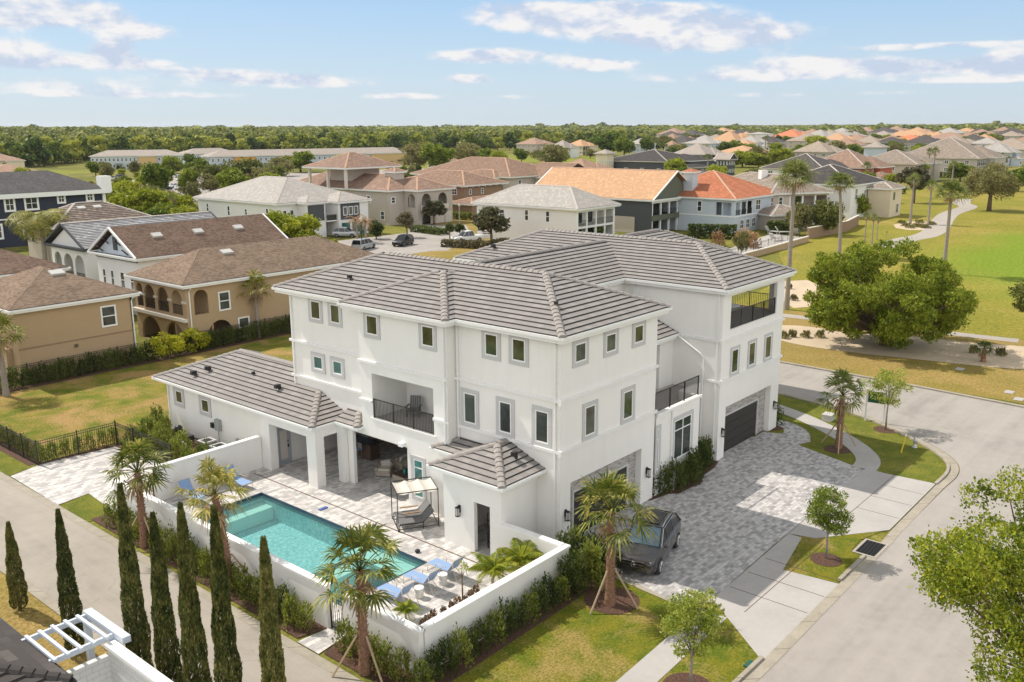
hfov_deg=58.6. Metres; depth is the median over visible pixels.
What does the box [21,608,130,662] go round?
white pergola
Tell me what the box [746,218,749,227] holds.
window
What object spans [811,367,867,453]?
palm tree
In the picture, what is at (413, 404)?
adirondack chair
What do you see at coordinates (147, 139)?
forest tree
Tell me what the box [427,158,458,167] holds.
villa
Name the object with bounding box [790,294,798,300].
grass tuft
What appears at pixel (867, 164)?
palm tree
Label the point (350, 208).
window
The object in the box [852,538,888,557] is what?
storm drain
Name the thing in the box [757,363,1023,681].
road
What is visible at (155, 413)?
hedge shrub
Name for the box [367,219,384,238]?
dark tree
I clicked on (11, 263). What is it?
brown shingle house
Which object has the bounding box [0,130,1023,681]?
ground
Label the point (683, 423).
window
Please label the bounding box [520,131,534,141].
forest tree
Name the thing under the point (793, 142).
villa
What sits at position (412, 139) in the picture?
forest tree
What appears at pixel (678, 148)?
oak tree
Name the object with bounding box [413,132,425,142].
forest tree
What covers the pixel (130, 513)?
hedge shrub
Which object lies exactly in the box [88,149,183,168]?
townhouse row
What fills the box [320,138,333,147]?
forest tree
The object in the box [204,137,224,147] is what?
forest tree
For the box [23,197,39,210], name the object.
window
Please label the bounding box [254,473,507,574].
trench drain
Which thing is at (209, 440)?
air conditioner
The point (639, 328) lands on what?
window
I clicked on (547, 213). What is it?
window
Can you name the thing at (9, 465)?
lawn
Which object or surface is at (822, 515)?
street tree
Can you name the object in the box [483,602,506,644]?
hedge shrub
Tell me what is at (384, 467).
armchair
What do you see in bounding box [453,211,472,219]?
clipped hedge
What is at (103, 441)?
hedge shrub
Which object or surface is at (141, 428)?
hedge shrub
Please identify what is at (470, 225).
lawn
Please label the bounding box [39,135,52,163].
forest tree
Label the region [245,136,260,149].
forest tree
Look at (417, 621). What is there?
planting bed
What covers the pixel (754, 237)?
fountain grass
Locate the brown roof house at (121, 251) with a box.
[87,213,287,314]
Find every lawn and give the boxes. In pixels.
[0,334,292,461]
[0,451,35,475]
[0,571,108,670]
[59,494,106,521]
[410,239,489,259]
[422,219,476,233]
[452,578,758,681]
[768,187,1023,282]
[777,395,946,482]
[783,531,880,582]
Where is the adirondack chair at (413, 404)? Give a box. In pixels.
[405,395,422,417]
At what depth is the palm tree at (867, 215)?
151.74 m
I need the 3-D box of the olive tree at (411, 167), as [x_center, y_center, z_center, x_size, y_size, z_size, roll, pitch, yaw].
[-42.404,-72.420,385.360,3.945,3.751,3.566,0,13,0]
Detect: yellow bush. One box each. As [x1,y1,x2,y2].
[148,331,185,358]
[180,326,211,352]
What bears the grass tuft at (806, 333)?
on the sand at (948, 351)
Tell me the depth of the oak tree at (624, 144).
576.82 m
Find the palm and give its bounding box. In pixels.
[975,339,994,362]
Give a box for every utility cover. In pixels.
[1004,390,1014,393]
[1013,397,1023,400]
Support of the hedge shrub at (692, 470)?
on the planting bed at (713, 465)
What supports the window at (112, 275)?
in the brown roof house at (121, 251)
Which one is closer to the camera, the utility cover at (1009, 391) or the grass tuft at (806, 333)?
the utility cover at (1009, 391)
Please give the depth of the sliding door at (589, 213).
155.09 m
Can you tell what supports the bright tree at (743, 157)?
on the ground at (388, 230)
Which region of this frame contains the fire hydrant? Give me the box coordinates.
[912,436,918,447]
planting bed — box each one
[0,330,290,393]
[0,441,41,465]
[34,437,197,465]
[91,513,325,637]
[324,639,419,681]
[413,586,487,624]
[416,568,603,681]
[584,587,639,613]
[648,460,718,500]
[663,672,708,681]
[771,425,784,430]
[810,552,842,566]
[823,445,850,453]
[873,426,896,432]
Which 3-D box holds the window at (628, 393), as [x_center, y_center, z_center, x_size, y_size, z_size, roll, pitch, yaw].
[5.687,3.112,44.738,0.050,1.810,1.220,11,17,39]
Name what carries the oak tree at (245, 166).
on the car park
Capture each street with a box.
[338,233,450,252]
[382,225,468,253]
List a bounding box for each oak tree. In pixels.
[4,208,70,260]
[84,161,99,175]
[119,175,131,181]
[139,161,174,188]
[143,207,167,214]
[150,202,182,213]
[176,167,198,186]
[182,153,200,163]
[183,158,209,174]
[199,163,229,177]
[215,166,250,187]
[220,157,266,174]
[265,164,289,176]
[283,150,315,171]
[404,169,414,177]
[419,142,456,165]
[475,148,492,156]
[513,148,529,160]
[588,226,605,232]
[591,131,624,150]
[613,136,635,154]
[639,136,655,150]
[660,140,676,148]
[667,143,683,150]
[678,166,693,174]
[716,141,732,150]
[730,139,744,147]
[743,167,762,172]
[744,143,755,147]
[782,135,791,140]
[802,236,979,349]
[810,197,846,230]
[842,144,859,152]
[887,140,904,146]
[916,160,931,174]
[946,162,975,180]
[962,160,1023,210]
[994,136,1003,139]
[1008,166,1023,191]
[1008,280,1023,312]
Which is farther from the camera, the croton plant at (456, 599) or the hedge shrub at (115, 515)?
the hedge shrub at (115, 515)
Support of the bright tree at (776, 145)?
on the ground at (388, 230)
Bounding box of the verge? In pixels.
[739,304,1023,403]
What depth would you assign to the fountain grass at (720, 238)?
146.70 m
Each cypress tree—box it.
[4,521,28,610]
[54,508,84,650]
[116,482,153,666]
[149,510,182,681]
[176,501,212,681]
[209,505,242,681]
[258,535,286,681]
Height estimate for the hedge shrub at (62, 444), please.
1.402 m
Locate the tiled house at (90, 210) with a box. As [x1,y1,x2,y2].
[18,201,151,261]
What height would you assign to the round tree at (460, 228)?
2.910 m
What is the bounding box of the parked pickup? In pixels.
[451,230,483,240]
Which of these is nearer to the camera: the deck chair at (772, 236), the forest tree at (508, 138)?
the deck chair at (772, 236)
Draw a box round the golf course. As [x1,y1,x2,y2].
[734,186,1023,339]
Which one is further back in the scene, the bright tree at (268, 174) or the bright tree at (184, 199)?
the bright tree at (268, 174)
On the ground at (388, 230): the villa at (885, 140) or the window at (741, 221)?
the villa at (885, 140)
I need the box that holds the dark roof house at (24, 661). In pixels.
[0,617,76,681]
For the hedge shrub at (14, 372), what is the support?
on the planting bed at (130, 365)
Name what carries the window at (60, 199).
in the navy house at (35, 191)
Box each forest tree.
[0,141,18,155]
[0,143,6,151]
[7,144,29,164]
[21,137,52,166]
[28,147,42,166]
[36,152,52,166]
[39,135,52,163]
[46,140,63,165]
[50,142,72,163]
[52,138,72,158]
[61,142,81,162]
[65,139,84,162]
[77,137,95,160]
[80,145,98,160]
[87,135,107,152]
[109,134,135,149]
[128,136,147,149]
[128,140,139,147]
[135,135,151,142]
[144,133,156,140]
[147,142,158,149]
[150,139,166,149]
[160,137,176,151]
[169,141,179,151]
[171,136,188,151]
[183,136,192,147]
[187,142,203,149]
[191,134,205,147]
[201,135,213,147]
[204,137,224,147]
[223,138,232,149]
[225,133,235,142]
[230,140,245,149]
[234,133,241,139]
[236,138,250,149]
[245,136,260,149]
[256,136,272,148]
[259,140,268,149]
[268,136,276,148]
[276,133,290,148]
[280,134,296,148]
[292,138,305,148]
[295,133,310,147]
[306,137,321,148]
[316,132,326,138]
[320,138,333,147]
[329,131,344,146]
[334,140,342,147]
[340,138,347,147]
[344,133,363,147]
[361,141,370,147]
[364,134,375,146]
[373,135,386,146]
[379,131,387,139]
[382,138,391,146]
[387,134,395,146]
[390,134,404,148]
[401,135,408,141]
[408,136,417,143]
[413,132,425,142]
[417,138,429,145]
[421,132,431,142]
[434,132,451,148]
[445,136,458,147]
[457,132,473,145]
[469,137,482,149]
[480,139,495,148]
[493,137,504,150]
[501,131,518,149]
[513,130,522,139]
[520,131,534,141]
[540,133,555,142]
[553,132,564,141]
[564,132,575,141]
[575,132,587,140]
[584,131,592,138]
[591,129,601,136]
[615,128,626,136]
[626,130,634,138]
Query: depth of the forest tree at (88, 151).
557.87 m
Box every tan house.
[0,266,141,382]
[123,235,374,348]
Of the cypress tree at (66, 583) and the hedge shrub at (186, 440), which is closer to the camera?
the cypress tree at (66, 583)
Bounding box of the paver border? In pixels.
[615,575,711,603]
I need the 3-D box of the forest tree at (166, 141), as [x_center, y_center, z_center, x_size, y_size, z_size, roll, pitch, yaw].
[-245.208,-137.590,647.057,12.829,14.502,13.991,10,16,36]
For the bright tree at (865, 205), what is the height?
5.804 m
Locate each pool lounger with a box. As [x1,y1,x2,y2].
[177,478,207,506]
[224,463,252,488]
[377,581,418,606]
[402,568,443,594]
[426,555,467,580]
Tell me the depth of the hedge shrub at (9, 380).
68.39 m
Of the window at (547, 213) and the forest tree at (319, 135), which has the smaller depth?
the window at (547, 213)
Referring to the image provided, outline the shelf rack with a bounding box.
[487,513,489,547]
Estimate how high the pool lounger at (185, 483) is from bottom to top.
1.047 m
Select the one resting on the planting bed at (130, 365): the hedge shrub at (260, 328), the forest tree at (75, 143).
the hedge shrub at (260, 328)
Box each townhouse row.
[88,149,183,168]
[178,148,226,163]
[200,149,314,167]
[301,147,410,167]
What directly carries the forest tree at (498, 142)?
on the ground at (388, 230)
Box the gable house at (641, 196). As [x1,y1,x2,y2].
[536,167,687,232]
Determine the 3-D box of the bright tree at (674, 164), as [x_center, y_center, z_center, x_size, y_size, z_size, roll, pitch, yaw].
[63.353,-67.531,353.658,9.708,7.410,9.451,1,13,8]
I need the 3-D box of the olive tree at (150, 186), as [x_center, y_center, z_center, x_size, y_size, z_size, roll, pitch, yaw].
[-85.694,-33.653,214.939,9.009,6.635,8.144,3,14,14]
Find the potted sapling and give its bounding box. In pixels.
[458,560,469,595]
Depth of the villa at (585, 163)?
325.98 m
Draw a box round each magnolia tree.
[396,211,414,233]
[422,200,447,224]
[471,206,510,239]
[893,166,930,202]
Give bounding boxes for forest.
[0,121,1023,144]
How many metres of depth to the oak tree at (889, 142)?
593.91 m
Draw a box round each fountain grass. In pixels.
[709,229,726,246]
[730,227,745,244]
[747,230,760,248]
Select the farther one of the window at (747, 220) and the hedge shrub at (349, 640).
the window at (747, 220)
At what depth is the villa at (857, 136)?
828.87 m
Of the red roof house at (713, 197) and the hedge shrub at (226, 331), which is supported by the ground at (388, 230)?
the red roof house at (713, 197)
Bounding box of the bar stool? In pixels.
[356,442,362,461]
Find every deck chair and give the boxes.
[765,225,777,233]
[769,233,783,240]
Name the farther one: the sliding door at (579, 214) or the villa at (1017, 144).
the villa at (1017, 144)
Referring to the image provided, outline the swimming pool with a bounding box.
[197,492,426,604]
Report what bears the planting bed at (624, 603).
on the lawn at (575, 641)
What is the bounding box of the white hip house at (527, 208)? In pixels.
[471,184,621,238]
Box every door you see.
[277,427,291,464]
[342,222,364,233]
[436,211,451,222]
[574,467,625,531]
[578,213,581,222]
[588,211,591,221]
[655,203,658,211]
[655,221,658,228]
[724,401,756,451]
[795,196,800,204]
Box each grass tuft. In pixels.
[781,330,788,338]
[788,329,796,337]
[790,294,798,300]
[800,330,810,337]
[814,329,826,337]
[905,224,915,227]
[915,219,925,222]
[921,224,931,227]
[968,344,980,353]
[995,347,1007,356]
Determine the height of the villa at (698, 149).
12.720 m
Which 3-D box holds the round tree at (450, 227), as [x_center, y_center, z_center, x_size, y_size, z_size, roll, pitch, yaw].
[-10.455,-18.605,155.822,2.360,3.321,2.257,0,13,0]
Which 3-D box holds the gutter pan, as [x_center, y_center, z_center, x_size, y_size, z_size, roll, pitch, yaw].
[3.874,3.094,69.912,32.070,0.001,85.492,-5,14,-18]
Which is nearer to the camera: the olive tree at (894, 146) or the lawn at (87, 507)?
the lawn at (87, 507)
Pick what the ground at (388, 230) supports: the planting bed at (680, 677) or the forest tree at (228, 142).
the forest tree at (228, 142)
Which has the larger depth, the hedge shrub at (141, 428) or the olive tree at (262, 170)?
the olive tree at (262, 170)
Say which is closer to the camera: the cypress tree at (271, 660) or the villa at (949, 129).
the cypress tree at (271, 660)
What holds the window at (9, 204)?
in the navy house at (35, 191)
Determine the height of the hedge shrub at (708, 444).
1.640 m
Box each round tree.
[444,222,457,238]
[455,224,465,232]
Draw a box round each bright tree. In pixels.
[13,167,34,171]
[105,186,124,199]
[106,190,130,207]
[113,178,142,191]
[117,168,124,174]
[120,185,167,212]
[135,174,147,187]
[160,155,185,171]
[162,190,180,203]
[166,194,196,207]
[168,204,199,213]
[256,172,280,177]
[265,209,294,237]
[278,212,322,237]
[490,149,507,157]
[663,157,687,169]
[706,163,728,173]
[732,149,756,166]
[749,152,769,166]
[764,147,792,164]
[769,142,782,150]
[802,135,828,145]
[856,146,863,154]
[857,193,871,214]
[860,170,876,176]
[881,172,896,182]
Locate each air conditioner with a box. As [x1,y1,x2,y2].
[197,437,216,449]
[209,442,225,448]
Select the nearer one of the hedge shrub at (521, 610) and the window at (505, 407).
the hedge shrub at (521, 610)
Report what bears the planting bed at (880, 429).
on the lawn at (921, 463)
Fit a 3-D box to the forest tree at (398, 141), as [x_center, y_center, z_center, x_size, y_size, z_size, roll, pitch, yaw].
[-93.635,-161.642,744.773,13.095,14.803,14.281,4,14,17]
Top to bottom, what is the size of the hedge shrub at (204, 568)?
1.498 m
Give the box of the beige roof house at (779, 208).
[734,170,835,229]
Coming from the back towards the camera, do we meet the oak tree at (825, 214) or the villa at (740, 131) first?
the villa at (740, 131)
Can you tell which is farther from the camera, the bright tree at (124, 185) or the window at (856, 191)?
the bright tree at (124, 185)
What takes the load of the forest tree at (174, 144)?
on the ground at (388, 230)
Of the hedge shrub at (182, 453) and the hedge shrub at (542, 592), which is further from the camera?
the hedge shrub at (182, 453)
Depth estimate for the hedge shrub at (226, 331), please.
81.99 m
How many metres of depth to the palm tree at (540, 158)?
287.03 m
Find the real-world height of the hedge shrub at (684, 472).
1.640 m
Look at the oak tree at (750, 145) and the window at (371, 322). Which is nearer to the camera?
the window at (371, 322)
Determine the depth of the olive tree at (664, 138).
722.50 m
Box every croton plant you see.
[424,613,429,621]
[428,608,437,618]
[439,605,446,612]
[448,600,455,607]
[453,595,460,603]
[466,588,473,596]
[473,583,479,593]
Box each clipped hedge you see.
[409,224,448,234]
[440,237,509,248]
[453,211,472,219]
[687,223,737,238]
[766,220,789,233]
[939,172,958,177]
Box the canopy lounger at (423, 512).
[390,476,438,531]
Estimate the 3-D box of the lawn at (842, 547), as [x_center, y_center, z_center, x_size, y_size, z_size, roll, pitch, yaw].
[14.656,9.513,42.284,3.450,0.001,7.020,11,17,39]
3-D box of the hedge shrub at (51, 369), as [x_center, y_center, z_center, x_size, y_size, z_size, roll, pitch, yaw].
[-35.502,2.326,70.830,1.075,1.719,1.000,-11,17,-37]
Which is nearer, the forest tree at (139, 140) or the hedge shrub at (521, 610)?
the hedge shrub at (521, 610)
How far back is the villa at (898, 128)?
1553.71 m
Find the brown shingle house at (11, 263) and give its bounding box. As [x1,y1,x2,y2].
[0,249,70,277]
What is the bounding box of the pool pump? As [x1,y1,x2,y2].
[174,425,194,442]
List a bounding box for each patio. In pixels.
[11,447,161,511]
[162,458,515,629]
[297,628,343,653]
[302,436,408,495]
[731,234,797,252]
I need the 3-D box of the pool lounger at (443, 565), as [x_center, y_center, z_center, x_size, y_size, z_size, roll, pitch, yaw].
[-2.837,9.693,39.745,1.878,1.047,0.692,11,17,39]
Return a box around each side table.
[414,585,423,598]
[438,572,447,584]
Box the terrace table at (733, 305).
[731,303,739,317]
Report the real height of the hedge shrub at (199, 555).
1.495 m
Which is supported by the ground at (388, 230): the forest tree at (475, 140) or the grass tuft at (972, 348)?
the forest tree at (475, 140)
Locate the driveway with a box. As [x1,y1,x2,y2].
[575,436,862,601]
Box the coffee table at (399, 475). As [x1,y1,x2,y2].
[392,468,407,481]
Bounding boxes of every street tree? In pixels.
[657,586,727,681]
[805,485,854,558]
[865,367,914,429]
[906,464,1023,681]
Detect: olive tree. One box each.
[98,162,115,175]
[126,161,142,172]
[138,184,165,190]
[176,181,202,200]
[193,173,220,191]
[244,167,273,178]
[263,156,294,172]
[397,142,428,166]
[407,165,415,171]
[451,141,480,158]
[526,143,569,162]
[582,148,596,157]
[653,135,675,146]
[732,230,751,252]
[745,145,768,155]
[785,202,812,234]
[828,140,845,148]
[887,142,904,151]
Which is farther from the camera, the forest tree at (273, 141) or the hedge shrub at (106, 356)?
the forest tree at (273, 141)
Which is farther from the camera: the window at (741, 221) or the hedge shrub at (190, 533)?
the window at (741, 221)
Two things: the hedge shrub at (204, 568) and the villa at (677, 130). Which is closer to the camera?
the hedge shrub at (204, 568)
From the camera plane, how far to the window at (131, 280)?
95.54 m
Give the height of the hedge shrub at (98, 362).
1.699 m
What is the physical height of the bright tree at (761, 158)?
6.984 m
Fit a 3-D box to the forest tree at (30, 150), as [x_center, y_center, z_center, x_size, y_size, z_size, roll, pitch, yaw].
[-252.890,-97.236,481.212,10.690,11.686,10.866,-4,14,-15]
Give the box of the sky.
[0,0,1023,126]
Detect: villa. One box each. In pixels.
[0,154,25,167]
[0,164,39,171]
[192,176,371,236]
[300,152,455,225]
[410,157,584,189]
[416,170,508,217]
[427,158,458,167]
[516,138,554,151]
[554,140,579,157]
[569,158,613,168]
[572,139,597,154]
[593,149,616,167]
[614,149,713,169]
[633,138,655,152]
[657,128,686,136]
[658,131,681,136]
[662,140,679,150]
[668,133,679,139]
[674,135,696,143]
[674,143,724,164]
[681,130,705,136]
[681,138,723,148]
[696,135,714,138]
[713,131,745,142]
[713,152,737,174]
[718,127,734,130]
[721,145,769,152]
[734,129,754,133]
[740,136,769,149]
[741,139,756,144]
[746,132,773,137]
[759,136,786,148]
[760,153,848,174]
[772,129,805,138]
[786,133,831,147]
[790,164,905,218]
[793,141,842,157]
[804,129,816,132]
[810,129,831,134]
[815,132,830,136]
[825,133,858,141]
[825,149,893,178]
[827,131,868,136]
[830,138,868,146]
[834,128,857,132]
[851,134,865,138]
[856,136,881,143]
[857,127,872,133]
[862,142,889,156]
[868,127,897,134]
[869,131,893,135]
[872,149,942,181]
[879,136,904,151]
[890,126,908,130]
[892,128,933,136]
[899,135,918,139]
[902,135,940,151]
[907,137,1007,173]
[928,132,942,135]
[930,135,974,145]
[931,132,967,138]
[937,127,966,133]
[961,128,973,132]
[967,134,985,140]
[972,129,994,133]
[972,137,999,146]
[981,134,996,139]
[984,138,1023,161]
[986,142,1023,165]
[992,127,1009,132]
[995,127,1023,134]
[1001,131,1023,139]
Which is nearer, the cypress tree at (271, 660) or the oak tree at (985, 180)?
the cypress tree at (271, 660)
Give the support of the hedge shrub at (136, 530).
on the planting bed at (294, 631)
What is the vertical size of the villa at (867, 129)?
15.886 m
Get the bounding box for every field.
[48,169,128,173]
[420,155,595,168]
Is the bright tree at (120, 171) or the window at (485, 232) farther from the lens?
the bright tree at (120, 171)
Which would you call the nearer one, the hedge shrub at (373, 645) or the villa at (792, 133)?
the hedge shrub at (373, 645)
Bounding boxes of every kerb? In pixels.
[0,472,363,681]
[0,561,107,650]
[732,655,763,681]
[778,393,949,484]
[780,361,1023,407]
[838,554,865,580]
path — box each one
[755,420,810,444]
[783,314,1018,342]
[882,199,976,246]
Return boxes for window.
[0,224,3,239]
[3,199,15,211]
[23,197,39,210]
[57,196,65,203]
[85,194,94,201]
[100,304,117,327]
[102,268,106,282]
[110,269,114,284]
[119,271,125,287]
[130,279,133,289]
[173,386,184,408]
[198,394,211,417]
[218,290,230,310]
[227,205,229,215]
[238,316,250,337]
[307,298,322,323]
[310,351,325,374]
[327,302,342,327]
[329,356,344,379]
[343,206,347,215]
[348,206,352,214]
[354,205,357,214]
[363,312,380,339]
[380,211,384,219]
[391,197,395,203]
[410,454,426,501]
[418,322,436,351]
[452,189,456,194]
[460,387,478,429]
[481,330,500,361]
[482,230,489,234]
[496,396,514,438]
[499,209,504,215]
[508,335,528,367]
[524,209,528,220]
[532,404,551,449]
[545,211,549,222]
[572,337,588,368]
[582,399,597,441]
[603,328,618,357]
[620,384,635,424]
[632,320,645,348]
[654,424,660,473]
[672,409,693,461]
[697,201,701,211]
[729,344,740,376]
[740,219,743,228]
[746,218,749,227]
[747,338,756,369]
[752,217,755,226]
[755,199,760,209]
[763,332,772,361]
[778,197,782,203]
[855,188,857,199]
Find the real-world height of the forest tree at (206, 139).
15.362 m
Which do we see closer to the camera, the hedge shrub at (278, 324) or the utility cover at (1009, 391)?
the utility cover at (1009, 391)
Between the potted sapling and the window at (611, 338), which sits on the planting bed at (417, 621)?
the potted sapling
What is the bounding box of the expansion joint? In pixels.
[729,474,923,612]
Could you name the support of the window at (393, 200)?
in the beige villa at (393, 193)
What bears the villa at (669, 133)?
on the ground at (388, 230)
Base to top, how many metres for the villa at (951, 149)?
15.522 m
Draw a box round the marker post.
[900,434,906,452]
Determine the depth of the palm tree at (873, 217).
148.42 m
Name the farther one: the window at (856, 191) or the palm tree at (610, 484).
the window at (856, 191)
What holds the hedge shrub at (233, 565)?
on the planting bed at (294, 631)
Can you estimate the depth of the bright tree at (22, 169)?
313.75 m
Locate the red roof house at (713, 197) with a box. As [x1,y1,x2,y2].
[662,168,775,232]
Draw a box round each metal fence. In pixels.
[0,314,289,384]
[0,420,171,465]
[733,228,805,251]
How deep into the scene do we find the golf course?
127.56 m
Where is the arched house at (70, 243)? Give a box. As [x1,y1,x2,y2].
[43,211,216,280]
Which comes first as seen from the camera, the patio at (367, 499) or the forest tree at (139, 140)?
the patio at (367, 499)
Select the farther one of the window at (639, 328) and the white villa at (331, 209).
the white villa at (331, 209)
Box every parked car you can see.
[332,227,359,237]
[392,234,413,246]
[615,508,680,574]
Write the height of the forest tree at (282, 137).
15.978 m
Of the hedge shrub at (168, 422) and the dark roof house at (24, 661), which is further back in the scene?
the hedge shrub at (168, 422)
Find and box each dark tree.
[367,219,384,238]
[414,165,421,170]
[665,147,677,152]
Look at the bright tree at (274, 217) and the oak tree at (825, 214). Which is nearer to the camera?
the bright tree at (274, 217)
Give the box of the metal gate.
[329,590,343,634]
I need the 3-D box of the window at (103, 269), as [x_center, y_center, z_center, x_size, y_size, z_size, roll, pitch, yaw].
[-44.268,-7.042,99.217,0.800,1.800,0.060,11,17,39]
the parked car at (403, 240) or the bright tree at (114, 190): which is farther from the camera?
the bright tree at (114, 190)
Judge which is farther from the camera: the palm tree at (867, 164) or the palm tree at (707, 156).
the palm tree at (707, 156)
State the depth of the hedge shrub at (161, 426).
55.73 m
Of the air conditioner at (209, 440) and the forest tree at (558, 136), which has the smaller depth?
the air conditioner at (209, 440)
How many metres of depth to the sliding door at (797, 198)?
180.95 m
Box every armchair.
[375,459,394,477]
[394,454,407,469]
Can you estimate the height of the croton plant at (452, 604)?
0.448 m
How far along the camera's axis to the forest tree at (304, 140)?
716.31 m
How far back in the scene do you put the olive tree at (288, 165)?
371.91 m
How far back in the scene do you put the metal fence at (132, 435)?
54.56 m
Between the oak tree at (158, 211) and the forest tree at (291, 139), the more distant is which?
the forest tree at (291, 139)
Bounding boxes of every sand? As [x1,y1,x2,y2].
[781,325,1023,368]
[784,280,821,307]
[894,221,926,229]
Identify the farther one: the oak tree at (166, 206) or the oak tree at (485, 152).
the oak tree at (485, 152)
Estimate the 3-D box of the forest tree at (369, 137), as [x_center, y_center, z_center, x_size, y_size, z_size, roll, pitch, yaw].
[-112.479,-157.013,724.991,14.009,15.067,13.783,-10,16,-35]
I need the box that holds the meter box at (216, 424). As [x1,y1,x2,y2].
[210,418,221,441]
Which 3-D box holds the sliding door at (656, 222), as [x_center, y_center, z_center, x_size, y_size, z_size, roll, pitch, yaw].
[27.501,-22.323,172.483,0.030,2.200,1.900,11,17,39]
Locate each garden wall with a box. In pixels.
[66,640,172,681]
[112,479,330,628]
[152,434,262,499]
[340,522,570,677]
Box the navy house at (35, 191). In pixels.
[0,170,111,247]
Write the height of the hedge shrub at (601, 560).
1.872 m
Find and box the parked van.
[351,238,375,249]
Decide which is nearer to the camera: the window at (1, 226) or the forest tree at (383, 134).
the window at (1, 226)
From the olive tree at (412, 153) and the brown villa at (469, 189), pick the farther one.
the olive tree at (412, 153)
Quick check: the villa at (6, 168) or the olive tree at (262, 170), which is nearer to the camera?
the olive tree at (262, 170)
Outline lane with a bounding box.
[0,478,345,681]
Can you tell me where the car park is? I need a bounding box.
[132,173,319,201]
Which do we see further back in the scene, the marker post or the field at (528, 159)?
the field at (528, 159)
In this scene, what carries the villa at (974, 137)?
on the ground at (388, 230)
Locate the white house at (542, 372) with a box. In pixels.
[151,228,796,558]
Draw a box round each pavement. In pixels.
[616,608,726,681]
[713,534,837,657]
[777,404,880,470]
[788,469,934,537]
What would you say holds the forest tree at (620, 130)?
on the ground at (388, 230)
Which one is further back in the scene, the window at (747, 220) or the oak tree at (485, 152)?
the oak tree at (485, 152)
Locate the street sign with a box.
[864,388,886,422]
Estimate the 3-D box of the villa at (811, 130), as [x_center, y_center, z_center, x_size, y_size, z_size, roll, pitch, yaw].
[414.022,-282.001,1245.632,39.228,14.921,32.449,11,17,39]
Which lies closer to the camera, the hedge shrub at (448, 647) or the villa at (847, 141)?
the hedge shrub at (448, 647)
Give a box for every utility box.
[743,659,752,667]
[821,411,834,421]
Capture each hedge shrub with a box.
[0,373,12,391]
[7,364,21,388]
[8,430,17,447]
[15,432,26,451]
[19,366,32,387]
[20,437,30,454]
[27,365,40,384]
[28,439,40,457]
[34,444,46,460]
[37,360,50,382]
[45,441,57,460]
[47,360,59,381]
[56,356,71,378]
[58,436,70,456]
[66,356,78,376]
[72,435,85,452]
[76,357,87,375]
[83,351,96,372]
[83,431,96,449]
[94,352,104,371]
[96,428,108,446]
[100,500,116,527]
[101,346,115,370]
[106,426,119,442]
[112,348,123,367]
[114,503,132,527]
[114,507,134,536]
[119,348,130,366]
[124,423,137,444]
[127,344,139,364]
[131,511,138,538]
[132,511,146,545]
[134,417,149,440]
[135,344,147,362]
[139,413,156,434]
[143,340,155,360]
[146,402,165,429]
[146,430,161,450]
[146,512,164,547]
[147,526,165,550]
[151,416,167,448]
[151,423,169,460]
[153,339,164,359]
[158,413,171,434]
[159,519,177,554]
[164,528,177,562]
[166,428,177,448]
[167,431,184,460]
[169,344,178,356]
[171,425,193,459]
[176,532,199,559]
[177,340,186,354]
[180,443,191,457]
[181,332,192,352]
[184,443,198,455]
[190,542,201,565]
[191,437,208,454]
[195,541,209,575]
[197,548,210,582]
[207,329,216,348]
[212,329,222,346]
[219,326,230,345]
[225,326,236,343]
[226,559,240,589]
[230,562,254,597]
[232,326,242,342]
[238,572,257,604]
[241,322,251,341]
[246,570,259,606]
[248,324,257,339]
[253,319,263,338]
[262,320,270,336]
[268,320,275,335]
[272,316,282,334]
[275,578,295,618]
[280,316,289,333]
[280,587,300,631]
[294,600,315,631]
[332,609,353,653]
[345,622,358,662]
[368,631,382,667]
[372,636,397,675]
[388,646,412,681]
[410,654,433,681]
[419,644,443,681]
[431,633,458,678]
[445,621,475,667]
[459,623,483,657]
[471,615,493,654]
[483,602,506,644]
[495,596,522,639]
[509,597,528,630]
[520,585,541,624]
[528,578,552,614]
[538,571,561,610]
[551,570,573,604]
[553,552,580,597]
[555,526,578,570]
[562,544,589,594]
[569,520,590,564]
[572,527,605,576]
[572,536,603,588]
[577,534,604,591]
[586,538,605,580]
[594,531,622,574]
[652,474,662,496]
[657,461,673,495]
[665,457,687,492]
[674,459,690,488]
[683,453,701,485]
[685,447,705,481]
[694,451,703,476]
[696,442,710,470]
[698,436,710,471]
[699,440,713,467]
[700,434,714,464]
[776,402,784,424]
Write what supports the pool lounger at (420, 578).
on the patio at (367, 499)
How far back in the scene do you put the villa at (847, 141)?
608.04 m
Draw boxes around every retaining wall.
[742,236,808,256]
[807,215,859,238]
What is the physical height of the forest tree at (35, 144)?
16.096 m
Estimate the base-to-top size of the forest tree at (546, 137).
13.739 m
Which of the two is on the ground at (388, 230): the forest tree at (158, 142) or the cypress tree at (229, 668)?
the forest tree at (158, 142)
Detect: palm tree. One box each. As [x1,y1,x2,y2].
[0,309,28,396]
[100,437,176,547]
[167,191,176,207]
[169,454,251,590]
[235,268,272,337]
[306,520,405,681]
[344,214,362,238]
[356,216,374,237]
[392,599,421,620]
[469,550,519,583]
[496,538,542,570]
[511,546,539,567]
[536,151,545,161]
[572,467,659,613]
[703,154,711,166]
[772,155,820,309]
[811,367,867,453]
[821,170,858,253]
[860,161,871,171]
[862,211,870,241]
[869,212,877,243]
[876,217,880,239]
[907,171,921,223]
[926,147,933,157]
[926,178,939,224]
[931,146,939,179]
[932,179,979,259]
[949,159,958,180]
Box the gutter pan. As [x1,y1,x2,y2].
[740,392,958,681]
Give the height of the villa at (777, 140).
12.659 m
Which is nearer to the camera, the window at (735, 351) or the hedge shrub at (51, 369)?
the window at (735, 351)
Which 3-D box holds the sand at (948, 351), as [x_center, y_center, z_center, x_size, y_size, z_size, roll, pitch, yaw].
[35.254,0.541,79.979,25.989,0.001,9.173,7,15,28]

